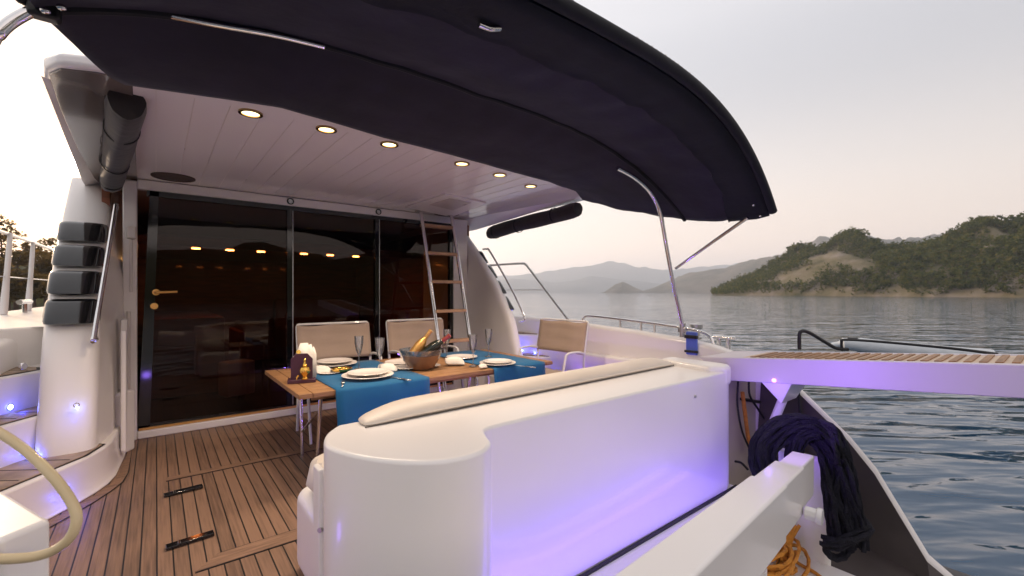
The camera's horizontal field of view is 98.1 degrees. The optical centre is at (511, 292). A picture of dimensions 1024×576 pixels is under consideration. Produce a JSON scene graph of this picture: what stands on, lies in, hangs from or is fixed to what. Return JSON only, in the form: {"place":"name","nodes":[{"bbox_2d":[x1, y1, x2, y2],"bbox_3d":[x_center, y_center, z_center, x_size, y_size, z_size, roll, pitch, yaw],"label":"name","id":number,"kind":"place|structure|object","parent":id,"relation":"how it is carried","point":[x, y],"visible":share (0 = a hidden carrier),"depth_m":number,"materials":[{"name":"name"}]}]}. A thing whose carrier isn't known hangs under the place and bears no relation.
{"place":"outdoors","nodes":[
{"label":"outdoors","id":0,"kind":"place"},
{"bbox_2d":[0,214,6,242],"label":"pine tree","id":1,"kind":"object","parent":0,"point":[5,236],"visible":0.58,"depth_m":63.43,"materials":[{"name":"green plant"}]},
{"bbox_2d":[10,265,43,303],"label":"wooded shore","id":2,"kind":"structure","parent":0,"point":[39,301],"depth_m":84.68,"materials":[{"name":"green plant"}]},
{"bbox_2d":[0,0,1023,275],"label":"sky","id":3,"kind":"structure","parent":0,"point":[890,119],"materials":[{"name":"white"}]},
{"bbox_2d":[11,293,1023,575],"bbox_3d":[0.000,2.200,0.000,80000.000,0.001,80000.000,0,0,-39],"label":"sea water","id":4,"kind":"structure","parent":0,"point":[951,469],"depth_m":8.87,"materials":[{"name":"blue liquid"}]},
{"bbox_2d":[0,258,16,275],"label":"pine tree","id":5,"kind":"object","parent":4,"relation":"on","point":[1,268],"visible":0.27,"depth_m":54.82,"materials":[{"name":"green plant"}]},
{"bbox_2d":[0,272,27,310],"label":"pine tree","id":6,"kind":"object","parent":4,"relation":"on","point":[15,291],"visible":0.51,"depth_m":50.10,"materials":[{"name":"green plant"}]},
{"bbox_2d":[0,219,35,266],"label":"pine tree","id":7,"kind":"object","parent":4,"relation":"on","point":[7,222],"visible":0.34,"depth_m":65.98,"materials":[{"name":"green plant"}]},
{"bbox_2d":[0,251,44,308],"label":"pine tree","id":8,"kind":"object","parent":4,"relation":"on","point":[17,259],"visible":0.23,"depth_m":57.81,"materials":[{"name":"green plant"}]},
{"bbox_2d":[13,242,44,273],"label":"pine tree","id":9,"kind":"object","parent":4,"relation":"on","point":[25,246],"visible":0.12,"depth_m":69.62,"materials":[{"name":"green plant"}]},
{"bbox_2d":[14,269,48,307],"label":"pine tree","id":10,"kind":"object","parent":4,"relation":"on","point":[39,288],"visible":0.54,"depth_m":51.70,"materials":[{"name":"green plant"}]},
{"bbox_2d":[21,249,52,306],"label":"pine tree","id":11,"kind":"object","parent":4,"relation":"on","point":[44,263],"visible":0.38,"depth_m":59.33,"materials":[{"name":"green plant"}]},
{"bbox_2d":[36,237,57,257],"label":"pine tree","id":12,"kind":"object","parent":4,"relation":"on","point":[49,242],"visible":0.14,"depth_m":66.59,"materials":[{"name":"green plant"}]},
{"bbox_2d":[0,0,970,575],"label":"motor yacht","id":13,"kind":"object","parent":4,"relation":"on","point":[210,256],"visible":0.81,"depth_m":3.39,"materials":[{"name":"white plastic"}]},
{"bbox_2d":[0,427,82,564],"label":"water hose","id":14,"kind":"object","parent":13,"relation":"attached to","point":[46,470],"visible":1,"depth_m":0.88,"materials":[{"name":"beige rubber"}]},
{"bbox_2d":[99,90,146,192],"bbox_3d":[-2.461,-0.865,2.769,0.155,0.194,1.931,0,0,-44],"label":"rolled curtain","id":15,"kind":"object","parent":13,"relation":"hanging from","point":[124,118],"visible":0.99,"depth_m":2.30,"materials":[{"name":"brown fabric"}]},
{"bbox_2d":[137,190,452,430],"bbox_3d":[-1.884,0.145,4.555,2.995,1.978,0.136,0,0,-39],"label":"saloon door","id":16,"kind":"structure","parent":13,"relation":"in","point":[229,283],"depth_m":4.18,"materials":[{"name":"black glass"}]},
{"bbox_2d":[295,321,381,444],"bbox_3d":[-1.486,0.737,3.886,0.653,0.931,0.484,0,0,-39],"label":"sling chair","id":17,"kind":"object","parent":13,"relation":"on","point":[330,339],"visible":0.56,"depth_m":4.03,"materials":[{"name":"white fabric"}]},
{"bbox_2d":[0,0,776,336],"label":"bimini canopy","id":18,"kind":"object","parent":13,"relation":"attached to","point":[586,104],"visible":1,"depth_m":2.10,"materials":[{"name":"black fabric"}]},
{"bbox_2d":[265,349,552,456],"bbox_3d":[-0.769,0.900,3.638,2.050,0.600,1.040,0,0,-39],"label":"dining table","id":19,"kind":"object","parent":13,"relation":"on","point":[319,391],"visible":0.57,"depth_m":3.26,"materials":[{"name":"brown wood"}]},
{"bbox_2d":[287,350,315,383],"bbox_3d":[-1.403,0.491,2.967,0.170,0.215,0.132,0,0,-25],"label":"napkin box","id":20,"kind":"object","parent":19,"relation":"on","point":[301,367],"visible":0.96,"depth_m":2.94,"materials":[{"name":"purple wood"}]},
{"bbox_2d":[293,343,316,376],"bbox_3d":[-1.400,0.458,2.996,0.150,0.235,0.035,0,0,-25],"label":"paper napkin","id":21,"kind":"object","parent":20,"relation":"in","point":[307,348],"visible":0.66,"depth_m":3.01,"materials":[{"name":"beige paper"}]},
{"bbox_2d":[316,360,429,426],"bbox_3d":[-1.149,0.817,3.321,0.648,0.446,1.097,0,0,-39],"label":"table runner","id":22,"kind":"object","parent":19,"relation":"on","point":[356,400],"visible":0.39,"depth_m":2.91,"materials":[{"name":"blue fabric"}]},
{"bbox_2d":[316,365,331,372],"bbox_3d":[-1.398,0.565,3.277,0.132,0.052,0.068,0,0,-9],"label":"folded napkin","id":23,"kind":"object","parent":22,"relation":"on","point":[323,369],"visible":0.78,"depth_m":3.26,"materials":[{"name":"beige fabric"}]},
{"bbox_2d":[316,360,356,366],"bbox_3d":[-1.433,0.579,3.586,0.350,0.023,0.350,0,0,11],"label":"dinner plate","id":24,"kind":"object","parent":22,"relation":"on","point":[341,364],"visible":0.6,"depth_m":3.60,"materials":[{"name":"white ceramic"}]},
{"bbox_2d":[316,358,352,363],"bbox_3d":[-1.453,0.564,3.635,0.280,0.018,0.280,0,0,-3],"label":"dinner plate","id":25,"kind":"object","parent":24,"relation":"on","point":[333,360],"visible":0.99,"depth_m":3.67,"materials":[{"name":"white ceramic"}]},
{"bbox_2d":[331,367,352,372],"bbox_3d":[-1.263,0.574,3.299,0.150,0.032,0.150,0,0,-39],"label":"gold dish","id":26,"kind":"object","parent":22,"relation":"on","point":[340,369],"visible":1,"depth_m":3.26,"materials":[{"name":"gold metal"}]},
{"bbox_2d":[354,336,363,368],"bbox_3d":[-1.184,0.466,3.436,0.068,0.253,0.068,0,0,6],"label":"champagne flute","id":27,"kind":"object","parent":22,"relation":"on","point":[355,340],"visible":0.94,"depth_m":3.43,"materials":[{"name":"clear glass"}]},
{"bbox_2d":[341,370,393,379],"bbox_3d":[-1.002,0.579,3.092,0.350,0.023,0.350,0,0,-39],"label":"dinner plate","id":28,"kind":"object","parent":22,"relation":"on","point":[349,376],"visible":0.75,"depth_m":3.06,"materials":[{"name":"white ceramic"}]},
{"bbox_2d":[347,368,388,375],"bbox_3d":[-1.010,0.564,3.116,0.280,0.018,0.280,0,0,10],"label":"dinner plate","id":29,"kind":"object","parent":28,"relation":"on","point":[367,372],"visible":1,"depth_m":3.15,"materials":[{"name":"white ceramic"}]},
{"bbox_2d":[375,337,383,358],"bbox_3d":[-0.982,0.466,3.299,0.068,0.253,0.068,0,0,-39],"label":"champagne flute","id":30,"kind":"object","parent":22,"relation":"on","point":[377,347],"visible":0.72,"depth_m":3.28,"materials":[{"name":"clear glass"}]},
{"bbox_2d":[378,363,397,371],"bbox_3d":[-0.933,0.562,3.343,0.147,0.058,0.076,0,0,1],"label":"folded napkin","id":31,"kind":"object","parent":22,"relation":"on","point":[391,367],"visible":0.84,"depth_m":3.32,"materials":[{"name":"beige fabric"}]},
{"bbox_2d":[395,364,412,369],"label":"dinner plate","id":32,"kind":"object","parent":22,"relation":"on","point":[403,366],"visible":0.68,"depth_m":3.47,"materials":[{"name":"white ceramic"}]},
{"bbox_2d":[385,358,404,364],"bbox_3d":[-0.904,0.581,3.692,0.300,0.020,0.300,0,0,-45],"label":"dinner plate","id":33,"kind":"object","parent":19,"relation":"on","point":[396,361],"visible":0.53,"depth_m":3.71,"materials":[{"name":"white ceramic"}]},
{"bbox_2d":[399,347,442,369],"bbox_3d":[-0.708,0.519,3.471,0.340,0.154,0.340,0,0,-39],"label":"wine bowl","id":34,"kind":"object","parent":19,"relation":"on","point":[410,360],"visible":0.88,"depth_m":3.36,"materials":[{"name":"clear glass"}]},
{"bbox_2d":[410,329,432,356],"bbox_3d":[-0.725,0.419,3.460,0.215,0.266,0.082,0,0,0],"label":"champagne bottle","id":35,"kind":"object","parent":34,"relation":"in","point":[417,348],"visible":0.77,"depth_m":3.43,"materials":[{"name":"gold metal"}]},
{"bbox_2d":[416,334,450,356],"bbox_3d":[-0.614,0.434,3.466,0.280,0.226,0.086,0,0,0],"label":"champagne bottle","id":36,"kind":"object","parent":34,"relation":"in","point":[435,345],"visible":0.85,"depth_m":3.43,"materials":[{"name":"green glass"}]},
{"bbox_2d":[445,357,464,364],"bbox_3d":[-0.469,0.559,3.639,0.162,0.064,0.084,0,0,-9],"label":"folded napkin","id":37,"kind":"object","parent":19,"relation":"on","point":[454,361],"visible":1,"depth_m":3.61,"materials":[{"name":"beige fabric"}]},
{"bbox_2d":[469,334,476,366],"bbox_3d":[-0.312,0.466,3.560,0.068,0.253,0.068,0,0,11],"label":"champagne flute","id":38,"kind":"object","parent":19,"relation":"on","point":[473,365],"visible":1,"depth_m":3.55,"materials":[{"name":"clear glass"}]},
{"bbox_2d":[478,364,487,367],"bbox_3d":[-0.229,0.577,3.485,0.078,0.032,0.040,0,0,-39],"label":"folded napkin","id":39,"kind":"object","parent":19,"relation":"on","point":[482,366],"visible":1,"depth_m":3.47,"materials":[{"name":"beige fabric"}]},
{"bbox_2d":[440,350,544,382],"bbox_3d":[-0.254,0.747,4.044,0.548,0.306,1.088,0,0,-39],"label":"table runner","id":40,"kind":"object","parent":19,"relation":"on","point":[508,372],"visible":0.44,"depth_m":3.73,"materials":[{"name":"blue fabric"}]},
{"bbox_2d":[443,329,450,357],"bbox_3d":[-0.594,0.466,4.056,0.068,0.253,0.068,0,0,28],"label":"champagne flute","id":41,"kind":"object","parent":40,"relation":"on","point":[445,341],"visible":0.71,"depth_m":4.05,"materials":[{"name":"clear glass"}]},
{"bbox_2d":[446,354,476,358],"bbox_3d":[-0.450,0.582,3.990,0.280,0.018,0.280,0,0,17],"label":"dinner plate","id":42,"kind":"object","parent":40,"relation":"on","point":[465,356],"visible":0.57,"depth_m":4.05,"materials":[{"name":"white ceramic"}]},
{"bbox_2d":[485,329,491,356],"bbox_3d":[-0.216,0.466,4.089,0.068,0.253,0.068,0,0,17],"label":"champagne flute","id":43,"kind":"object","parent":40,"relation":"on","point":[486,338],"visible":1,"depth_m":4.08,"materials":[{"name":"clear glass"}]},
{"bbox_2d":[479,360,515,365],"bbox_3d":[-0.118,0.581,3.638,0.300,0.020,0.300,0,0,-22],"label":"dinner plate","id":44,"kind":"object","parent":40,"relation":"on","point":[501,364],"visible":0.63,"depth_m":3.61,"materials":[{"name":"white ceramic"}]},
{"bbox_2d":[483,358,511,363],"bbox_3d":[-0.118,0.567,3.647,0.240,0.016,0.240,0,0,-41],"label":"dinner plate","id":45,"kind":"object","parent":44,"relation":"on","point":[497,360],"visible":1,"depth_m":3.67,"materials":[{"name":"white ceramic"}]},
{"bbox_2d":[386,318,463,391],"bbox_3d":[-0.851,0.737,4.420,0.653,0.931,0.484,0,0,-41],"label":"sling chair","id":46,"kind":"object","parent":13,"relation":"on","point":[410,333],"visible":0.66,"depth_m":4.52,"materials":[{"name":"white fabric"}]},
{"bbox_2d":[415,210,478,390],"bbox_3d":[-0.709,0.086,4.932,0.450,2.238,0.705,0,0,-39],"label":"boarding ladder","id":47,"kind":"object","parent":13,"relation":"on","point":[423,225],"visible":0.55,"depth_m":4.94,"materials":[{"name":"silver metal"}]},
{"bbox_2d":[297,357,730,575],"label":"transom sofa","id":48,"kind":"object","parent":13,"relation":"on","point":[575,472],"visible":1,"depth_m":1.82,"materials":[{"name":"beige plastic"}]},
{"bbox_2d":[486,202,582,238],"bbox_3d":[0.190,-0.797,5.137,0.161,0.214,1.670,0,0,-35],"label":"rolled curtain","id":49,"kind":"object","parent":13,"relation":"hanging from","point":[552,216],"visible":1,"depth_m":4.93,"materials":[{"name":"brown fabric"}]},
{"bbox_2d":[518,318,588,373],"bbox_3d":[0.355,0.737,4.373,0.484,0.931,0.653,0,0,-41],"label":"sling chair","id":50,"kind":"object","parent":13,"relation":"on","point":[566,336],"visible":0.7,"depth_m":4.49,"materials":[{"name":"white fabric"}]},
{"bbox_2d":[615,448,830,575],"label":"lifting arm","id":51,"kind":"object","parent":13,"relation":"attached to","point":[744,527],"visible":0.91,"depth_m":1.51},
{"bbox_2d":[748,413,874,562],"bbox_3d":[1.588,1.020,2.377,0.578,0.717,0.267,0,0,27],"label":"mooring rope bundle","id":52,"kind":"object","parent":51,"relation":"hanging from","point":[850,529],"visible":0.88,"depth_m":2.31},
{"bbox_2d":[740,392,749,443],"bbox_3d":[1.702,0.947,3.221,0.121,0.461,0.034,0,0,-30],"label":"orange hose","id":53,"kind":"object","parent":13,"relation":"hanging from","point":[744,408],"visible":0.77,"depth_m":3.20,"materials":[{"name":"rubber"}]},
{"bbox_2d":[734,381,764,469],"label":"black cables","id":54,"kind":"object","parent":13,"relation":"hanging from","point":[753,401],"visible":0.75,"depth_m":3.16,"materials":[{"name":"black rubber"}]},
{"bbox_2d":[767,524,820,575],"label":"coiled rope","id":55,"kind":"object","parent":13,"relation":"on","point":[787,556],"visible":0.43,"depth_m":2.31,"materials":[{"name":"orange fabric"}]},
{"bbox_2d":[700,329,1023,418],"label":"gangway","id":56,"kind":"object","parent":13,"relation":"attached to","point":[783,377],"visible":0.96,"depth_m":2.42,"materials":[{"name":"paint"}]},
{"bbox_2d":[831,337,994,353],"bbox_3d":[12.270,1.807,13.794,3.916,0.714,0.522,0,0,24],"label":"inflatable tender","id":57,"kind":"object","parent":4,"relation":"on","point":[866,347],"visible":0.43,"depth_m":13.77,"materials":[{"name":"white rubber"}]},
{"bbox_2d":[497,276,662,292],"bbox_3d":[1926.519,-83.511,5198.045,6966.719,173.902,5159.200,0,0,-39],"label":"hills","id":58,"kind":"structure","parent":0,"point":[592,284],"depth_m":3797.01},
{"bbox_2d":[496,261,737,283],"bbox_3d":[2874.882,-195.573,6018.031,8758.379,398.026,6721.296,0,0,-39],"label":"distant mountains","id":59,"kind":"structure","parent":0,"point":[615,270],"depth_m":5312.19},
{"bbox_2d":[602,282,643,292],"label":"headland","id":60,"kind":"structure","parent":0,"point":[622,287],"depth_m":1952.63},
{"bbox_2d":[643,234,941,292],"bbox_3d":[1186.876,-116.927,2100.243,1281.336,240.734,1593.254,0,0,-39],"label":"wooded hill","id":61,"kind":"structure","parent":0,"point":[699,282],"depth_m":1846.10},
{"bbox_2d":[713,224,1023,296],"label":"rocky hillside","id":62,"kind":"structure","parent":0,"point":[833,257],"depth_m":263.20,"materials":[{"name":"brown stone"}]},
{"bbox_2d":[710,211,1023,295],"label":"hillside woods","id":63,"kind":"object","parent":62,"relation":"on","point":[907,256],"visible":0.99,"depth_m":248.11,"materials":[{"name":"green plant"}]}
]}

